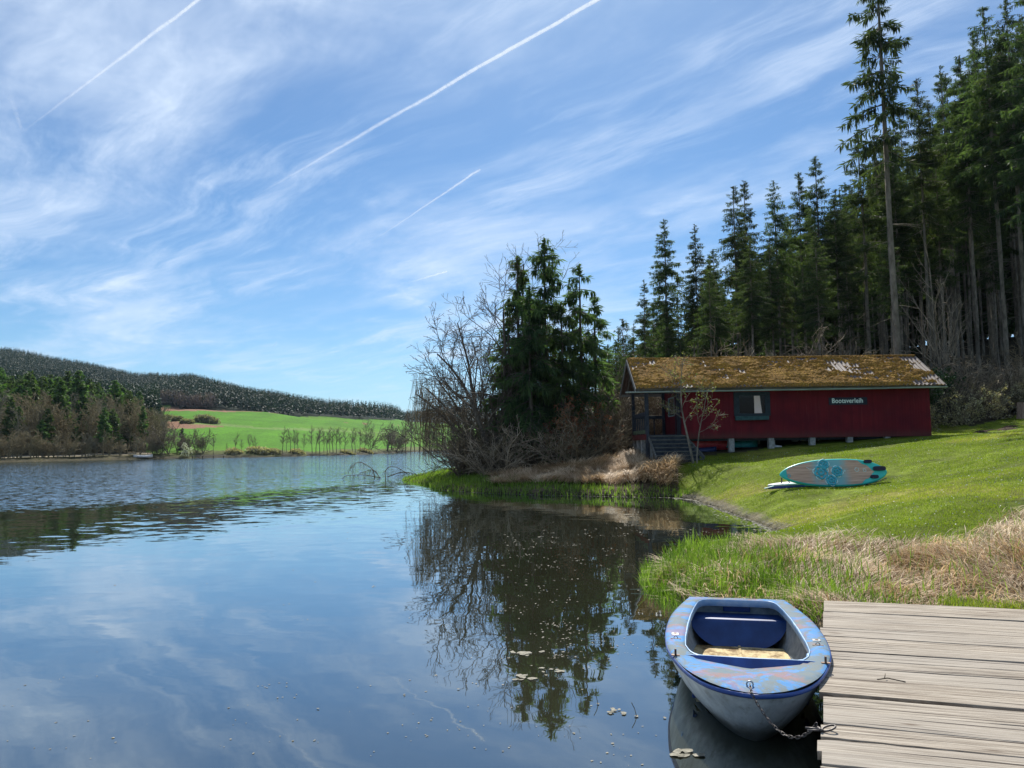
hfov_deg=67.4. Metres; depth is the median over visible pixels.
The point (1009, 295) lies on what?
spruce
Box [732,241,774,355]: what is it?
spruce
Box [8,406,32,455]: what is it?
bare tree
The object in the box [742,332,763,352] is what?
spruce
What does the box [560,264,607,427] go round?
drooping spruce
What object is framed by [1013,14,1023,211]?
spruce
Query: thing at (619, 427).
bare shrub
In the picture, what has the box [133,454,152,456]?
rowing boat
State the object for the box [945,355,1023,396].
bare shrub
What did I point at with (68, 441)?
bare tree
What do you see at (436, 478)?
sedge grass
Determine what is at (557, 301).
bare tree
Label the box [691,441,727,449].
rowing boat
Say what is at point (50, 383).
pine
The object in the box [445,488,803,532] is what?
shore litter
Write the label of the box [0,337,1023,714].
ground
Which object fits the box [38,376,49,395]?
pine
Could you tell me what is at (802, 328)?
spruce
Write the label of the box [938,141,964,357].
spruce
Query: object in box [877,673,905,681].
twig
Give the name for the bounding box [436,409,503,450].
bare shrub
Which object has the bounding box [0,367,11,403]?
pine
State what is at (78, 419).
pine
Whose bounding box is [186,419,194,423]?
hedge bush
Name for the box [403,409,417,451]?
alder
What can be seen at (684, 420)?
apple tree
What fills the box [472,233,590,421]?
bare tree
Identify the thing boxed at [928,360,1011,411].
bare shrub
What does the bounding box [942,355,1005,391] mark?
bare shrub
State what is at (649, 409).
bare shrub
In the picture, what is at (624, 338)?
young spruce
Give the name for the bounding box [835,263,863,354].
spruce
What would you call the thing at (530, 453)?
bare shrub
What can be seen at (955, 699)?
dock
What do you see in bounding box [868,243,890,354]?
spruce
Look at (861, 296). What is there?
spruce
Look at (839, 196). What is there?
spruce
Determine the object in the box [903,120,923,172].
spruce
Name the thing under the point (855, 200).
spruce
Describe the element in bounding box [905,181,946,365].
spruce
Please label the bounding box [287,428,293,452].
alder
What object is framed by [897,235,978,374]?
bare tree
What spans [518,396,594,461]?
beech shrub
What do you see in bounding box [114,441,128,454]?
bare tree
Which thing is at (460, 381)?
bare tree
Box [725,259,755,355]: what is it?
spruce
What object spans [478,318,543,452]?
drooping spruce
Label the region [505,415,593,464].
bare shrub
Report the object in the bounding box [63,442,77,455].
bare tree
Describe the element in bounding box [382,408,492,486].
bare shrub
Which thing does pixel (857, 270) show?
spruce
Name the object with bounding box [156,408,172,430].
bare tree
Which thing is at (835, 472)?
paddle board
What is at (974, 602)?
lawn grass
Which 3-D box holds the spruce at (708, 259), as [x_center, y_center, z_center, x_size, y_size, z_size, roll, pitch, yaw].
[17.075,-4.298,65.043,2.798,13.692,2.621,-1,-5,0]
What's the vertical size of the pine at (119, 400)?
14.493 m
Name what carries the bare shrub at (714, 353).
on the ground at (266, 429)
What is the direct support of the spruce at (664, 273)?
on the ground at (266, 429)
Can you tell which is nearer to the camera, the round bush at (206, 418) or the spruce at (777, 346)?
the spruce at (777, 346)
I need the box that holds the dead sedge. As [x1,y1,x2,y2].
[475,447,685,486]
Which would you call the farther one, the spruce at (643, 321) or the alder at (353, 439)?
the alder at (353, 439)
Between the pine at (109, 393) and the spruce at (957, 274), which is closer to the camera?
the spruce at (957, 274)
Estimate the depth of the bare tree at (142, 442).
185.63 m
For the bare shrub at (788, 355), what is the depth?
42.99 m
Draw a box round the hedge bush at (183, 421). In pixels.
[179,418,188,423]
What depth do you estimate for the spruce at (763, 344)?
90.85 m
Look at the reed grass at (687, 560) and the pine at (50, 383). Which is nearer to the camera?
the reed grass at (687, 560)
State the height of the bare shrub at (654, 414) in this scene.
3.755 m
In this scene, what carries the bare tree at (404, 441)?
on the ground at (266, 429)
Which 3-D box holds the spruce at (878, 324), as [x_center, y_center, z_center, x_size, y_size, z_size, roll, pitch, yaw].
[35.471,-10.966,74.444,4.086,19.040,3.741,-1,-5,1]
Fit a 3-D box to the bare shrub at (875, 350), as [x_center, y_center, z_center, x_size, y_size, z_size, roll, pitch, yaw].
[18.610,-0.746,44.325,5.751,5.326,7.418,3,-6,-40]
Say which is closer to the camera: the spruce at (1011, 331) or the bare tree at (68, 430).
the spruce at (1011, 331)
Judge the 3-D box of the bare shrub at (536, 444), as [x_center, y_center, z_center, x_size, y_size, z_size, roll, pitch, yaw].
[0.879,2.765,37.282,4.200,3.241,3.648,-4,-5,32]
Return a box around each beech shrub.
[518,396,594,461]
[552,396,624,456]
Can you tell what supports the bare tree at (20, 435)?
on the ground at (266, 429)
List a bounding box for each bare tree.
[0,388,9,434]
[0,395,9,438]
[0,401,18,454]
[0,436,9,457]
[1,398,21,441]
[2,438,19,457]
[3,431,18,457]
[8,394,46,454]
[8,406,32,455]
[9,430,20,457]
[11,393,40,449]
[15,430,26,457]
[16,433,28,457]
[17,433,27,457]
[18,395,43,452]
[19,391,49,433]
[24,429,38,457]
[27,395,53,437]
[27,437,43,456]
[27,441,43,457]
[28,389,70,454]
[29,406,41,433]
[30,398,59,436]
[34,430,44,456]
[34,441,49,456]
[37,393,57,448]
[40,442,57,456]
[41,403,64,450]
[47,444,62,456]
[49,405,76,451]
[50,431,63,455]
[52,443,68,456]
[58,403,77,448]
[58,437,73,456]
[60,408,77,441]
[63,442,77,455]
[64,433,74,449]
[67,391,82,445]
[69,432,79,456]
[76,397,102,453]
[77,432,89,456]
[78,404,100,449]
[81,441,89,454]
[83,439,93,455]
[86,392,118,450]
[86,433,94,454]
[87,403,113,452]
[91,437,99,455]
[99,393,124,450]
[100,430,108,453]
[104,398,127,450]
[104,432,117,455]
[105,395,124,451]
[105,437,113,455]
[111,439,125,455]
[112,404,127,452]
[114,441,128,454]
[118,398,142,452]
[124,397,149,452]
[130,433,144,453]
[131,403,149,439]
[135,435,149,454]
[137,435,144,454]
[140,421,176,455]
[142,422,183,454]
[145,408,155,436]
[146,414,165,450]
[146,435,157,452]
[147,409,162,434]
[153,420,161,440]
[155,406,168,446]
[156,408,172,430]
[159,407,169,423]
[165,427,192,452]
[177,430,201,450]
[180,429,210,451]
[192,429,218,452]
[358,420,388,451]
[380,424,403,450]
[382,422,400,450]
[390,428,407,452]
[394,429,413,451]
[403,302,524,471]
[407,294,501,442]
[440,257,589,433]
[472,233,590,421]
[498,234,607,393]
[574,372,618,414]
[802,319,846,355]
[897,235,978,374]
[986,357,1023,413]
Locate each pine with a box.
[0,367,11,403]
[0,386,6,433]
[0,398,17,449]
[1,379,10,392]
[6,380,14,389]
[9,384,22,403]
[11,406,24,439]
[19,371,41,420]
[21,387,32,413]
[32,419,49,446]
[36,376,47,404]
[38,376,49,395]
[40,408,56,454]
[45,377,69,449]
[47,378,53,393]
[51,380,71,448]
[62,371,74,388]
[64,382,73,396]
[65,370,94,448]
[69,419,81,443]
[76,412,82,447]
[76,422,90,441]
[78,402,94,432]
[86,379,93,392]
[89,390,97,412]
[90,382,98,397]
[94,407,112,455]
[95,384,102,396]
[98,389,104,407]
[101,380,123,406]
[103,392,112,410]
[106,409,125,453]
[114,398,123,448]
[118,387,127,400]
[118,421,133,452]
[120,390,135,418]
[121,392,138,434]
[135,406,148,445]
[136,391,145,408]
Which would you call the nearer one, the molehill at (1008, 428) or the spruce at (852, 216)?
the molehill at (1008, 428)
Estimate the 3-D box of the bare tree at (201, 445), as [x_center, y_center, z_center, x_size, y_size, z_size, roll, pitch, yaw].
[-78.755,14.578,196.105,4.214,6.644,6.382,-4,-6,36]
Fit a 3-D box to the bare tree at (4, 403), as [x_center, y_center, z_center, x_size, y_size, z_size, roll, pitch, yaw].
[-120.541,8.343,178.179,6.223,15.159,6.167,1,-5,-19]
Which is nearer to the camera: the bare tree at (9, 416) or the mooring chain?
the mooring chain
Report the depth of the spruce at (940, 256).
51.71 m
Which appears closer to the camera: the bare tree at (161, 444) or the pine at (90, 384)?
the bare tree at (161, 444)
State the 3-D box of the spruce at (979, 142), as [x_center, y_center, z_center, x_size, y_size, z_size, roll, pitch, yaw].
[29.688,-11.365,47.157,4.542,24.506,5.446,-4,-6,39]
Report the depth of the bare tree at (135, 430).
195.06 m
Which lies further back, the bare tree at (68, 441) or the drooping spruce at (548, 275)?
the bare tree at (68, 441)
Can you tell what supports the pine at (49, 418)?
on the ground at (266, 429)
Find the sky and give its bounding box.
[0,0,1023,412]
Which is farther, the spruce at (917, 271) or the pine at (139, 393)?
the pine at (139, 393)
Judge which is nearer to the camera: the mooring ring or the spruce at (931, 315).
the mooring ring
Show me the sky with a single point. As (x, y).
(278, 195)
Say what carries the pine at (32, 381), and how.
on the ground at (266, 429)
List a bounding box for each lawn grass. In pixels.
[668,416,1023,543]
[936,592,1023,608]
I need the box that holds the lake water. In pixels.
[0,451,823,767]
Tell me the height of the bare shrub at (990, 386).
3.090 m
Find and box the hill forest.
[0,346,499,420]
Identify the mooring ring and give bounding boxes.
[805,724,836,731]
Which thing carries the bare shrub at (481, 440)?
on the ground at (266, 429)
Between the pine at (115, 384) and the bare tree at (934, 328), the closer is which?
the bare tree at (934, 328)
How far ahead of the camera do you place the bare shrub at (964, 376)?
41.06 m
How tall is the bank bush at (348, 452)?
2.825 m
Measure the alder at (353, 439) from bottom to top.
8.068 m
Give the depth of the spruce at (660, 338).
61.43 m
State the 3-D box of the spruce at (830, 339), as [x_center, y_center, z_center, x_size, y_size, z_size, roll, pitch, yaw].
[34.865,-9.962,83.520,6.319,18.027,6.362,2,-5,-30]
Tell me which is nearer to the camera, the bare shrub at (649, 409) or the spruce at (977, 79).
the bare shrub at (649, 409)
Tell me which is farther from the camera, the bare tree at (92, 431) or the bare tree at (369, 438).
the bare tree at (369, 438)
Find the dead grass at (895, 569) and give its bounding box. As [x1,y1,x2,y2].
[642,505,1023,615]
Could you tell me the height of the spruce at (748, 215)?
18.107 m
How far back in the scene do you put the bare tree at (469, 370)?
42.57 m
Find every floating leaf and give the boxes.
[510,650,543,655]
[512,674,536,679]
[540,667,563,671]
[607,707,626,714]
[670,748,704,756]
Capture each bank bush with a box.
[225,447,243,454]
[245,445,275,453]
[268,447,281,454]
[288,448,305,454]
[338,448,356,454]
[357,447,373,453]
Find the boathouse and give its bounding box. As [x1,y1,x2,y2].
[619,354,947,462]
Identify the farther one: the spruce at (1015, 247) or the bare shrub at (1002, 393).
the spruce at (1015, 247)
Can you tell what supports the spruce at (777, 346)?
on the ground at (266, 429)
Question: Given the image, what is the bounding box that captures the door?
[676,393,679,433]
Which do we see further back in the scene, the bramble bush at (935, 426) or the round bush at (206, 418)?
the round bush at (206, 418)
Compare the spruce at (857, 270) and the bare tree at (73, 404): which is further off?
the bare tree at (73, 404)
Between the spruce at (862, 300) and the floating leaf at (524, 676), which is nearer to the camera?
the floating leaf at (524, 676)
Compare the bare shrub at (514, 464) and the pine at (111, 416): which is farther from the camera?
the pine at (111, 416)
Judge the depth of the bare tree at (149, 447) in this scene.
184.90 m
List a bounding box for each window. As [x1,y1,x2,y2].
[668,397,673,416]
[733,392,770,419]
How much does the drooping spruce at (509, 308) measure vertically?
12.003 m
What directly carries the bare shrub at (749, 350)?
on the ground at (266, 429)
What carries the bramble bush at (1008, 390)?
on the ground at (266, 429)
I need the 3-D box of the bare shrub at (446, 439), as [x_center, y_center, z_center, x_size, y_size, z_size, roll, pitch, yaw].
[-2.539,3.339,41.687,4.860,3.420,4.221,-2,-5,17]
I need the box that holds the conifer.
[177,428,185,449]
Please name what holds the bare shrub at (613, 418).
on the ground at (266, 429)
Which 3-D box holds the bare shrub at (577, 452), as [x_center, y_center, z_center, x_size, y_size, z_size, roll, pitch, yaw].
[3.280,2.474,35.956,6.288,2.890,4.418,3,-6,-38]
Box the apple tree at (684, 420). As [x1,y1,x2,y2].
[653,351,727,462]
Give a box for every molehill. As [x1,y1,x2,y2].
[975,430,989,432]
[997,427,1016,430]
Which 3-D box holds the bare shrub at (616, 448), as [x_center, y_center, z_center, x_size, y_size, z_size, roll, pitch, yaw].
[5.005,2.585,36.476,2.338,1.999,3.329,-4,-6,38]
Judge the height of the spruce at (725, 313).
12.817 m
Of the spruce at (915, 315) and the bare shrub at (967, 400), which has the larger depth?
the spruce at (915, 315)
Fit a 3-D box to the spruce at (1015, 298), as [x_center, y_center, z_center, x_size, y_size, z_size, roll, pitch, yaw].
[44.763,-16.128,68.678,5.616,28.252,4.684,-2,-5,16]
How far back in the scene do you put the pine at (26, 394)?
190.63 m
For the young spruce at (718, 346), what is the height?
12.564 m
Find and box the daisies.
[687,429,1023,541]
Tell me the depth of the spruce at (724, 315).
62.45 m
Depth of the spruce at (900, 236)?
52.69 m
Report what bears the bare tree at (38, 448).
on the ground at (266, 429)
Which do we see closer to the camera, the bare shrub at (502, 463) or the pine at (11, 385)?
the bare shrub at (502, 463)
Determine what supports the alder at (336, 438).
on the ground at (266, 429)
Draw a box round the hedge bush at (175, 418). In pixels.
[170,416,183,421]
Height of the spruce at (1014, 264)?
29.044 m
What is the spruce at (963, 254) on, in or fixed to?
on the ground at (266, 429)
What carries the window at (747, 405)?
in the boathouse
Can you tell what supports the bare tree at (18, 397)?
on the ground at (266, 429)
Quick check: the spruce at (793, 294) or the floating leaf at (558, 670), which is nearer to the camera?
the floating leaf at (558, 670)
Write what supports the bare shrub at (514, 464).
on the ground at (266, 429)
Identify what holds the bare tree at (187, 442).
on the ground at (266, 429)
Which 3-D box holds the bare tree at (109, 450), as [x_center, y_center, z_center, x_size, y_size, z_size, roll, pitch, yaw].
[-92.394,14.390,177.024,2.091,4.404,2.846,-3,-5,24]
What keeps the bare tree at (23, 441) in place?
on the ground at (266, 429)
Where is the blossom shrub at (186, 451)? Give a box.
[180,442,192,456]
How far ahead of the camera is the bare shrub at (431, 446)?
43.15 m
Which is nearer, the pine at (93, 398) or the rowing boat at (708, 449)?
the rowing boat at (708, 449)
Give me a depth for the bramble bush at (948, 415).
37.13 m
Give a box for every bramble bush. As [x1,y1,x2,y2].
[930,393,978,427]
[930,410,947,430]
[945,384,986,418]
[946,390,998,424]
[958,384,1014,419]
[975,380,1023,409]
[978,385,1023,415]
[990,382,1023,410]
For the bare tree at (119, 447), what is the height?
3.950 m
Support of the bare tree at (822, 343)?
on the ground at (266, 429)
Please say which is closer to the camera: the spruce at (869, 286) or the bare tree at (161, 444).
the spruce at (869, 286)
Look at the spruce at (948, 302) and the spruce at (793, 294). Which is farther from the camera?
the spruce at (948, 302)
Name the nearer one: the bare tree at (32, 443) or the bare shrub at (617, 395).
the bare shrub at (617, 395)
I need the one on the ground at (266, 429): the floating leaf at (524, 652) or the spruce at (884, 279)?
the spruce at (884, 279)
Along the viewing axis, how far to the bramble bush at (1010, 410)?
38.47 m
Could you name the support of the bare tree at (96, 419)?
on the ground at (266, 429)
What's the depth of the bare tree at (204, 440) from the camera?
195.72 m
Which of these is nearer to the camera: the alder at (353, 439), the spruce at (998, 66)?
the spruce at (998, 66)
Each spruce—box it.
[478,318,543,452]
[489,254,543,440]
[495,286,561,466]
[509,238,582,460]
[533,302,595,459]
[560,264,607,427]
[569,296,620,425]
[597,344,621,393]
[601,339,629,405]
[605,319,640,397]
[615,337,643,389]
[628,323,639,355]
[633,280,659,357]
[635,302,669,357]
[638,306,654,342]
[646,219,688,351]
[647,295,668,354]
[653,312,673,355]
[655,301,681,356]
[657,272,706,356]
[672,332,689,356]
[677,224,711,356]
[681,287,706,356]
[686,265,741,356]
[692,272,735,356]
[696,341,712,356]
[700,249,732,355]
[700,254,726,355]
[714,186,761,355]
[715,289,730,345]
[721,290,734,339]
[724,292,735,344]
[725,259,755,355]
[726,296,765,355]
[728,295,741,355]
[730,251,756,355]
[731,180,766,354]
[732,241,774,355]
[732,280,761,352]
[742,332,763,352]
[752,180,803,355]
[754,284,778,352]
[755,245,791,355]
[756,306,778,355]
[757,285,774,352]
[765,251,794,342]
[768,277,799,355]
[771,322,789,354]
[772,322,791,355]
[773,218,805,355]
[780,247,812,355]
[783,172,813,355]
[783,310,800,343]
[788,311,831,355]
[792,271,817,355]
[793,156,840,354]
[793,235,845,355]
[799,201,822,355]
[800,214,835,354]
[800,283,820,354]
[814,200,859,353]
[818,213,864,355]
[821,189,843,354]
[826,281,838,354]
[829,182,870,354]
[829,189,859,354]
[834,0,925,354]
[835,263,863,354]
[837,131,889,354]
[840,266,862,351]
[847,189,871,354]
[848,182,918,354]
[849,214,890,354]
[851,135,906,354]
[853,285,877,354]
[854,264,871,342]
[857,157,906,354]
[857,182,888,354]
[862,211,876,354]
[867,230,914,354]
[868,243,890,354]
[873,162,921,354]
[878,148,912,338]
[887,172,924,354]
[890,127,916,354]
[891,119,918,349]
[896,77,950,369]
[900,272,925,347]
[901,174,936,356]
[902,152,971,339]
[902,192,937,364]
[902,291,928,347]
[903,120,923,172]
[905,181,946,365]
[906,100,963,361]
[915,169,944,360]
[920,73,978,364]
[921,65,973,372]
[922,149,963,373]
[929,167,953,355]
[931,105,963,353]
[935,119,960,340]
[937,55,992,369]
[937,251,986,343]
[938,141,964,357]
[940,75,995,372]
[946,141,986,364]
[948,6,1023,377]
[949,105,981,360]
[959,245,1014,337]
[960,30,1006,362]
[964,42,984,293]
[964,217,1023,332]
[965,68,1023,366]
[967,181,1013,373]
[967,224,984,355]
[970,205,1003,357]
[971,215,1023,336]
[973,154,1023,359]
[975,0,1023,337]
[986,58,1010,336]
[990,29,1022,354]
[991,54,1017,342]
[993,0,1023,230]
[994,29,1023,346]
[994,105,1023,300]
[996,27,1023,309]
[1001,53,1022,344]
[1002,52,1020,315]
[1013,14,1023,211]
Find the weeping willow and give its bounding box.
[404,374,473,466]
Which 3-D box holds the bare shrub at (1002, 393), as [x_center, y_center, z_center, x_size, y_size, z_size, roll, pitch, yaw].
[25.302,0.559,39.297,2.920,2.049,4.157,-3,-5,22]
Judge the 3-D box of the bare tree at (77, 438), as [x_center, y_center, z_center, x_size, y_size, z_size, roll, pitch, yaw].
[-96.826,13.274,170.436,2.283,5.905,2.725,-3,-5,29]
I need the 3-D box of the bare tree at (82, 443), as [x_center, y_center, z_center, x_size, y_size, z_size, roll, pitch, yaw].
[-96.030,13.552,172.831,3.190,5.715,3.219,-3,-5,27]
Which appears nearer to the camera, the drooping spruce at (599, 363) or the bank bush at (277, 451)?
the drooping spruce at (599, 363)
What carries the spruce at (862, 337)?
on the ground at (266, 429)
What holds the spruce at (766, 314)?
on the ground at (266, 429)
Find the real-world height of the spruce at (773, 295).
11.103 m
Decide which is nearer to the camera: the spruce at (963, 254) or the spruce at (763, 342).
the spruce at (963, 254)
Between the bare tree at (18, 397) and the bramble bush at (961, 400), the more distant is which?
the bare tree at (18, 397)
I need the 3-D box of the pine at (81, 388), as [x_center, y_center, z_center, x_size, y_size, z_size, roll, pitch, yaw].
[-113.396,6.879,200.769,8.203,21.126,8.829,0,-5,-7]
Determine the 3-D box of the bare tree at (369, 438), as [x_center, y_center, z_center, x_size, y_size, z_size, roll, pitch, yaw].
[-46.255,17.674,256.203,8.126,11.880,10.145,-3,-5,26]
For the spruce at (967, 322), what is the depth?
62.66 m
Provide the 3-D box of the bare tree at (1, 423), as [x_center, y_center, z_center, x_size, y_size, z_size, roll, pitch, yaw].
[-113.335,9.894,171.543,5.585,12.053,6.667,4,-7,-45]
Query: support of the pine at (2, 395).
on the ground at (266, 429)
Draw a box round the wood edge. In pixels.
[159,388,218,408]
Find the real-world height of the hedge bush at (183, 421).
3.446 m
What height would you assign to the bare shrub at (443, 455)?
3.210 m
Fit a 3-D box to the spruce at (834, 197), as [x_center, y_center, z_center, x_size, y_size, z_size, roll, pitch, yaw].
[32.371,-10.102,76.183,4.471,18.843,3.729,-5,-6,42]
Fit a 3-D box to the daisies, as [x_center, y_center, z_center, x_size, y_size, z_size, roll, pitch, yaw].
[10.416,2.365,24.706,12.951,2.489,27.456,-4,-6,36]
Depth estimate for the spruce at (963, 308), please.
86.22 m
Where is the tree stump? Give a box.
[1016,402,1023,418]
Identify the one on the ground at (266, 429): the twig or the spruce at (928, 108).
the spruce at (928, 108)
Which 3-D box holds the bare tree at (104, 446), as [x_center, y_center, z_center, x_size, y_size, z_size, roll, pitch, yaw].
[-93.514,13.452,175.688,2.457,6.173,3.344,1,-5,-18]
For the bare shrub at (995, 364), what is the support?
on the ground at (266, 429)
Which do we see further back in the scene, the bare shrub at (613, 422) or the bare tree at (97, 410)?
the bare tree at (97, 410)
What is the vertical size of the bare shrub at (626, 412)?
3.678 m
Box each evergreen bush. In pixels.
[929,373,950,416]
[930,368,967,412]
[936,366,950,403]
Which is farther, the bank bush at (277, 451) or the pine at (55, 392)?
the bank bush at (277, 451)
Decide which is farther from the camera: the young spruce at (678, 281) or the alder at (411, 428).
the alder at (411, 428)
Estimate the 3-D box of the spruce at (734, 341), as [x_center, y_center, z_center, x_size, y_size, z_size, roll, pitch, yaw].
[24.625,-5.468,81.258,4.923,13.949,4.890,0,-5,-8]
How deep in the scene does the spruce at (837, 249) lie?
52.05 m
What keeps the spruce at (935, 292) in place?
on the ground at (266, 429)
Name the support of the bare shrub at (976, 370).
on the ground at (266, 429)
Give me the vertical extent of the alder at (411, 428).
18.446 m
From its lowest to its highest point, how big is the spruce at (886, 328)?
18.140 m
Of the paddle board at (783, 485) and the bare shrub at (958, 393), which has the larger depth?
the bare shrub at (958, 393)
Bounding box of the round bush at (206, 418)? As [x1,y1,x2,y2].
[193,414,220,423]
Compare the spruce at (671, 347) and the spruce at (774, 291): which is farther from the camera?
the spruce at (774, 291)
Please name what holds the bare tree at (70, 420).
on the ground at (266, 429)
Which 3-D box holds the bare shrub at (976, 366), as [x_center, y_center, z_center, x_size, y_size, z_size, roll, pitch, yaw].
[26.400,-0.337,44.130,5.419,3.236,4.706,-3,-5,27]
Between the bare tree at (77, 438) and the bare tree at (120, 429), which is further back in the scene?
the bare tree at (120, 429)
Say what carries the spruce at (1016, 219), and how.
on the ground at (266, 429)
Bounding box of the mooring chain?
[749,683,817,738]
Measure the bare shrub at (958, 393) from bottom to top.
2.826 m
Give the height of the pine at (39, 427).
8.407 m
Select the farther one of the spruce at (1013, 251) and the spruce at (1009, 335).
the spruce at (1009, 335)
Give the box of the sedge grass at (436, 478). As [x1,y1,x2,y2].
[402,468,692,497]
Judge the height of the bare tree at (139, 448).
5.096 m
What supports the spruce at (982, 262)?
on the ground at (266, 429)
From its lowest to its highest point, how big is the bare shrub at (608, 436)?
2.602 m
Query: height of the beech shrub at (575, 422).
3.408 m
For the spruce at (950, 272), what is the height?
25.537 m
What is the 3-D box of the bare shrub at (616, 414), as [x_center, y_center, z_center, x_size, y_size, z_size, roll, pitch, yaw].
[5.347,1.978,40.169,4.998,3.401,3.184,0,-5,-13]
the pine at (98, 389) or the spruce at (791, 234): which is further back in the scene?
the pine at (98, 389)
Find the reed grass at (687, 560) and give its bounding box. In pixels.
[634,527,1005,623]
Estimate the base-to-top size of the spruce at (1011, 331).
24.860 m
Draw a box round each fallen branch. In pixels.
[345,462,380,477]
[383,466,417,478]
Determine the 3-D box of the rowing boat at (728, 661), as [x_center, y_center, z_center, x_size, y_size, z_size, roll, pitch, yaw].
[1.882,2.289,6.207,1.251,0.615,3.042,-2,-5,14]
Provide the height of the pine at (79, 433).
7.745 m
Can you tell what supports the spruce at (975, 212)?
on the ground at (266, 429)
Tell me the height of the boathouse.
4.904 m
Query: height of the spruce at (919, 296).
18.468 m
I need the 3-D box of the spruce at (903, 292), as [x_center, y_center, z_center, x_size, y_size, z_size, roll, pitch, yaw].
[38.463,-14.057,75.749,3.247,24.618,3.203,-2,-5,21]
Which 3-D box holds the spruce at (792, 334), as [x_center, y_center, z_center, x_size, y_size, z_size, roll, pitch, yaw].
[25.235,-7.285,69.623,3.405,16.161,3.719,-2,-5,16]
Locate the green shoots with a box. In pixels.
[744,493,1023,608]
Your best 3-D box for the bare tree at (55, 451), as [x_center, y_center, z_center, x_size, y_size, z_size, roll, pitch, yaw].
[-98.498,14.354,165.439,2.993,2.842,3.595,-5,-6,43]
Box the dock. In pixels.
[817,601,1023,767]
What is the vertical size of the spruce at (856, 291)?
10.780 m
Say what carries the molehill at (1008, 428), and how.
on the ground at (266, 429)
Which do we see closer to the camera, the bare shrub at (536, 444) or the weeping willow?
the bare shrub at (536, 444)
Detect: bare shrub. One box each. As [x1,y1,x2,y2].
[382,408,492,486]
[403,429,474,471]
[413,421,482,473]
[416,423,465,469]
[417,424,462,471]
[419,414,516,476]
[424,410,522,473]
[426,417,526,473]
[427,423,520,476]
[430,409,523,477]
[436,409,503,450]
[444,423,499,471]
[445,411,567,470]
[450,422,521,467]
[461,414,554,472]
[472,445,518,479]
[479,407,574,469]
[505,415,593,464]
[515,407,635,463]
[541,401,657,457]
[555,398,612,458]
[564,410,636,457]
[587,398,655,452]
[589,365,656,429]
[589,389,659,447]
[589,397,631,448]
[591,412,636,449]
[591,418,638,456]
[592,388,661,444]
[596,383,661,419]
[598,376,658,423]
[599,389,660,448]
[599,417,658,451]
[602,386,661,434]
[615,406,661,440]
[618,397,661,434]
[637,397,660,423]
[698,324,772,356]
[710,331,801,355]
[724,342,870,355]
[725,348,810,355]
[748,346,812,355]
[787,330,912,355]
[822,343,975,421]
[865,352,989,391]
[918,355,980,403]
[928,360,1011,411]
[930,347,1020,394]
[930,370,976,418]
[931,364,976,400]
[932,386,985,415]
[939,365,1019,405]
[941,342,1022,394]
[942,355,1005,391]
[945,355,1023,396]
[949,360,995,385]
[949,360,1017,412]
[958,332,1023,378]
[958,361,1023,381]
[959,379,997,407]
[968,344,1023,375]
[974,361,1023,407]
[979,376,1023,410]
[997,369,1022,409]
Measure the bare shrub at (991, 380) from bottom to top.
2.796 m
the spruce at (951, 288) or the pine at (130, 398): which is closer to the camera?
the spruce at (951, 288)
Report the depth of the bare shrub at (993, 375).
42.35 m
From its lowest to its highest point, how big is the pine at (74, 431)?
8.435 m
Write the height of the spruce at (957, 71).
22.618 m
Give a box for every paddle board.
[764,477,814,488]
[780,459,886,486]
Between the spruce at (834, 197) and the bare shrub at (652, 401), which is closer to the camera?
the bare shrub at (652, 401)
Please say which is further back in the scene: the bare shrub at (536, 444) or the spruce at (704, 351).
the spruce at (704, 351)
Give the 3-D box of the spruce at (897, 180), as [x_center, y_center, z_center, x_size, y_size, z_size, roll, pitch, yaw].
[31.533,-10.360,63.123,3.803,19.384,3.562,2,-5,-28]
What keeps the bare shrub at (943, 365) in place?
on the ground at (266, 429)
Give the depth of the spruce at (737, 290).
55.23 m
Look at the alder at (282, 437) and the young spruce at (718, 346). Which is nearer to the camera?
the young spruce at (718, 346)
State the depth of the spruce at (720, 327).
49.50 m
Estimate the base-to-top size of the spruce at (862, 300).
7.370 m
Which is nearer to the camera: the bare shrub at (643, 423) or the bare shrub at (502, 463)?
the bare shrub at (502, 463)
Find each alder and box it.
[278,426,287,452]
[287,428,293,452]
[291,430,299,453]
[307,425,313,453]
[315,428,324,452]
[325,430,331,453]
[330,427,336,448]
[331,427,340,452]
[341,428,349,453]
[348,427,355,450]
[400,410,410,450]
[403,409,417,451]
[404,409,415,451]
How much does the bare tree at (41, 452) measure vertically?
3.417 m
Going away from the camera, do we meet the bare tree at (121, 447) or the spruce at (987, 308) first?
the spruce at (987, 308)
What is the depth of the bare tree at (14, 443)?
158.25 m
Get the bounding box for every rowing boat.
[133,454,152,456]
[665,597,831,740]
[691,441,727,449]
[694,446,716,451]
[721,438,757,447]
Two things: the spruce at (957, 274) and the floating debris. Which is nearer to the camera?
the floating debris
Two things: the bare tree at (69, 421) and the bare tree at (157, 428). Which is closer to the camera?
the bare tree at (69, 421)
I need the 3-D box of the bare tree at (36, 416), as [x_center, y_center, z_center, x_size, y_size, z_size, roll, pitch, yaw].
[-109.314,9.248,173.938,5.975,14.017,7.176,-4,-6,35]
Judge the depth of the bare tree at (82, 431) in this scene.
186.26 m
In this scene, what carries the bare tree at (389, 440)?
on the ground at (266, 429)
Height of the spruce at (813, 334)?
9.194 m
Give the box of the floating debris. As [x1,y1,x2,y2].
[7,526,755,764]
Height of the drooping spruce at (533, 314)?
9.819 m
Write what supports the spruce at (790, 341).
on the ground at (266, 429)
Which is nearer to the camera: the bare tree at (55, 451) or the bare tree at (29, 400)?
the bare tree at (55, 451)

